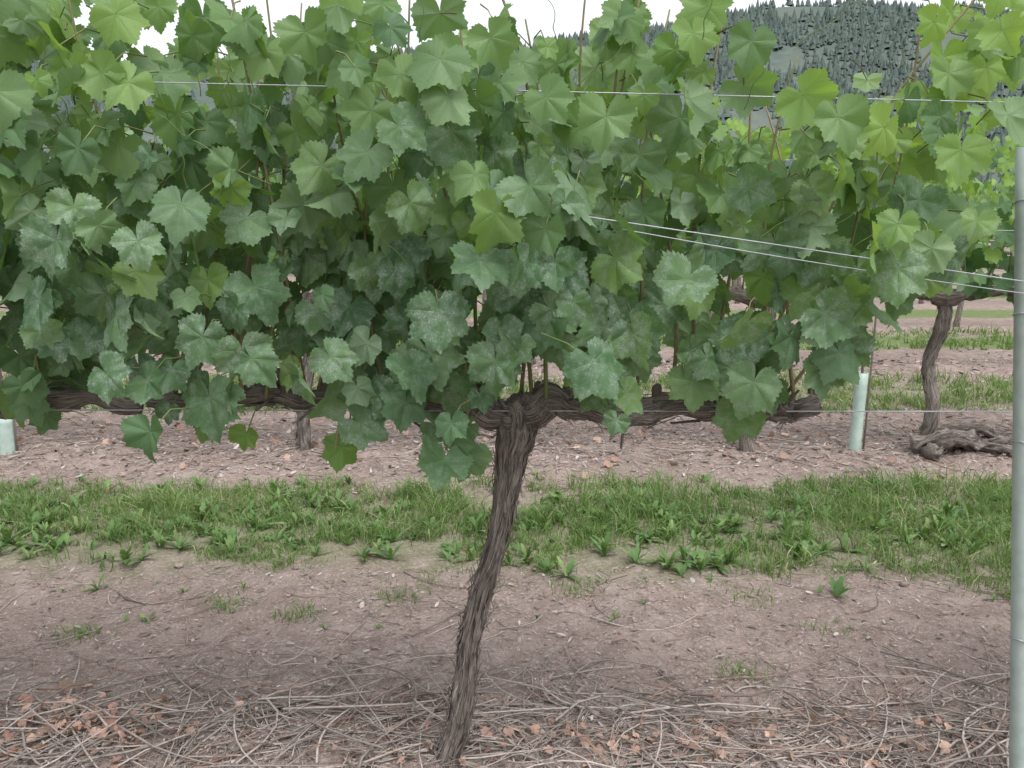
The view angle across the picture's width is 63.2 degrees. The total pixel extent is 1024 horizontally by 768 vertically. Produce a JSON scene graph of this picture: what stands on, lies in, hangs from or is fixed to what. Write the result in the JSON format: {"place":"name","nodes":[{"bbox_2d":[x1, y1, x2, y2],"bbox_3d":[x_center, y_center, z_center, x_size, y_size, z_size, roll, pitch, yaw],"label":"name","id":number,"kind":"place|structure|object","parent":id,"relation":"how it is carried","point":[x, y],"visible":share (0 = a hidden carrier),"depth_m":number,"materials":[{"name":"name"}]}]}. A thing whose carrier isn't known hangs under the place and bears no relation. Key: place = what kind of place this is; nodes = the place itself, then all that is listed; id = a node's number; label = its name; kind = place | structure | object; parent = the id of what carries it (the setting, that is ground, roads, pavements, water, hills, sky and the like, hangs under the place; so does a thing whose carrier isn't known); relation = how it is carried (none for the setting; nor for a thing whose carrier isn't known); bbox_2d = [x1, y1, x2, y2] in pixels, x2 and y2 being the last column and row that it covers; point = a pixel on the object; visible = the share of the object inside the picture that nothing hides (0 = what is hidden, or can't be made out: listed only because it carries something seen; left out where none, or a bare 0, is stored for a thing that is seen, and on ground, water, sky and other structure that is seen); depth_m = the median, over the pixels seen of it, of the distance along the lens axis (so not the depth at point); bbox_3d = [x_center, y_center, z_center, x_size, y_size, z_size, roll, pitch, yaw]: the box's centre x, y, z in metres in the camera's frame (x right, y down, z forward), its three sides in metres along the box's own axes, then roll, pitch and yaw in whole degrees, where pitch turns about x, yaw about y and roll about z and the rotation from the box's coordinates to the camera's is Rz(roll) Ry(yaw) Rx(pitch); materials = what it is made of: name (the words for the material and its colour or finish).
{"place":"outdoors","nodes":[
{"label":"outdoors","id":0,"kind":"place"},
{"bbox_2d":[0,243,1013,767],"bbox_3d":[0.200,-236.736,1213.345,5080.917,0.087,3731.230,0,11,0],"label":"ground","id":1,"kind":"structure","parent":0,"point":[988,313],"depth_m":2.92,"materials":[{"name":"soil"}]},
{"bbox_2d":[0,368,17,454],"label":"vine shelter tube","id":2,"kind":"object","parent":1,"relation":"on","point":[8,440],"visible":0.67,"depth_m":4.62,"materials":[{"name":"white plastic"}]},
{"bbox_2d":[0,10,143,435],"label":"grapevine","id":3,"kind":"object","parent":1,"relation":"on","point":[13,292],"visible":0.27,"depth_m":1.76,"materials":[{"name":"green plant"}]},
{"bbox_2d":[48,93,524,450],"bbox_3d":[-1.371,-0.550,4.536,3.239,2.047,0.713,0,11,0],"label":"grapevine","id":4,"kind":"object","parent":1,"relation":"on","point":[303,434],"visible":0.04,"depth_m":4.56,"materials":[{"name":"green plant"}]},
{"bbox_2d":[0,412,1010,767],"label":"dead leaf litter","id":5,"kind":"object","parent":1,"relation":"on","point":[508,730],"visible":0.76,"depth_m":2.10,"materials":[{"name":"brown plant"}]},
{"bbox_2d":[0,415,1010,767],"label":"soil clods","id":6,"kind":"object","parent":1,"relation":"on","point":[752,595],"visible":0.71,"depth_m":2.66,"materials":[{"name":"brown soil"}]},
{"bbox_2d":[0,468,1011,631],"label":"broadleaf weeds","id":7,"kind":"object","parent":1,"relation":"on","point":[697,557],"visible":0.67,"depth_m":3.48,"materials":[{"name":"green plant"}]},
{"bbox_2d":[0,399,1012,767],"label":"vine prunings","id":8,"kind":"object","parent":1,"relation":"on","point":[430,713],"visible":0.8,"depth_m":2.17,"materials":[{"name":"wood"}]},
{"bbox_2d":[0,324,1012,685],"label":"grass","id":9,"kind":"structure","parent":1,"relation":"on","point":[176,508],"depth_m":3.69,"materials":[{"name":"green plant"}]},
{"bbox_2d":[0,0,1023,767],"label":"grapevine","id":10,"kind":"object","parent":1,"relation":"on","point":[382,264],"visible":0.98,"depth_m":1.56,"materials":[{"name":"green plant"}]},
{"bbox_2d":[186,154,1014,365],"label":"distant vineyard rows","id":11,"kind":"object","parent":1,"relation":"on","point":[982,199],"visible":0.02,"depth_m":7.45,"materials":[{"name":"leaf"},{"name":"bark"}]},
{"bbox_2d":[551,88,902,452],"bbox_3d":[1.043,-0.555,4.538,2.047,2.056,0.706,0,11,0],"label":"grapevine","id":12,"kind":"object","parent":1,"relation":"on","point":[738,292],"visible":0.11,"depth_m":4.38,"materials":[{"name":"green plant"}]},
{"bbox_2d":[848,316,876,451],"bbox_3d":[1.936,-0.035,4.589,0.099,0.926,0.066,0,11,0],"label":"vine shelter tube","id":13,"kind":"object","parent":1,"relation":"on","point":[857,418],"visible":0.81,"depth_m":4.60,"materials":[{"name":"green plastic"}]},
{"bbox_2d":[853,104,1022,452],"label":"grapevine","id":14,"kind":"object","parent":1,"relation":"on","point":[988,257],"visible":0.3,"depth_m":4.50,"materials":[{"name":"green plant"}]},
{"bbox_2d":[910,420,1011,461],"bbox_3d":[2.520,0.311,4.646,0.598,0.204,0.279,0,11,0],"label":"fallen log","id":15,"kind":"object","parent":1,"relation":"on","point":[937,443],"visible":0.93,"depth_m":4.60,"materials":[{"name":"brown wood"}]},
{"bbox_2d":[1009,147,1023,767],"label":"trellis post","id":16,"kind":"object","parent":1,"relation":"on","point":[1016,737],"visible":1,"depth_m":1.75,"materials":[{"name":"metal"}]},
{"bbox_2d":[50,79,1023,411],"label":"trellis wires","id":17,"kind":"object","parent":16,"relation":"attached to","point":[688,241],"visible":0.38,"depth_m":1.53,"materials":[{"name":"silver metal"}]},
{"bbox_2d":[20,4,1023,196],"bbox_3d":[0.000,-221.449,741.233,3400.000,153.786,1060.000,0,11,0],"label":"hills","id":18,"kind":"structure","parent":0,"point":[781,58],"depth_m":471.94,"materials":[{"name":"green plant"}]},
{"bbox_2d":[31,0,1023,198],"bbox_3d":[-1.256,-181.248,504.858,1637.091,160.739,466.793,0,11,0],"label":"hillside conifer forest","id":19,"kind":"object","parent":18,"relation":"on","point":[858,48],"visible":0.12,"depth_m":483.02,"materials":[{"name":"green plant"}]},
{"bbox_2d":[74,0,1010,60],"label":"sky","id":20,"kind":"structure","parent":0,"point":[539,15],"materials":[{"name":"white"}]}
]}

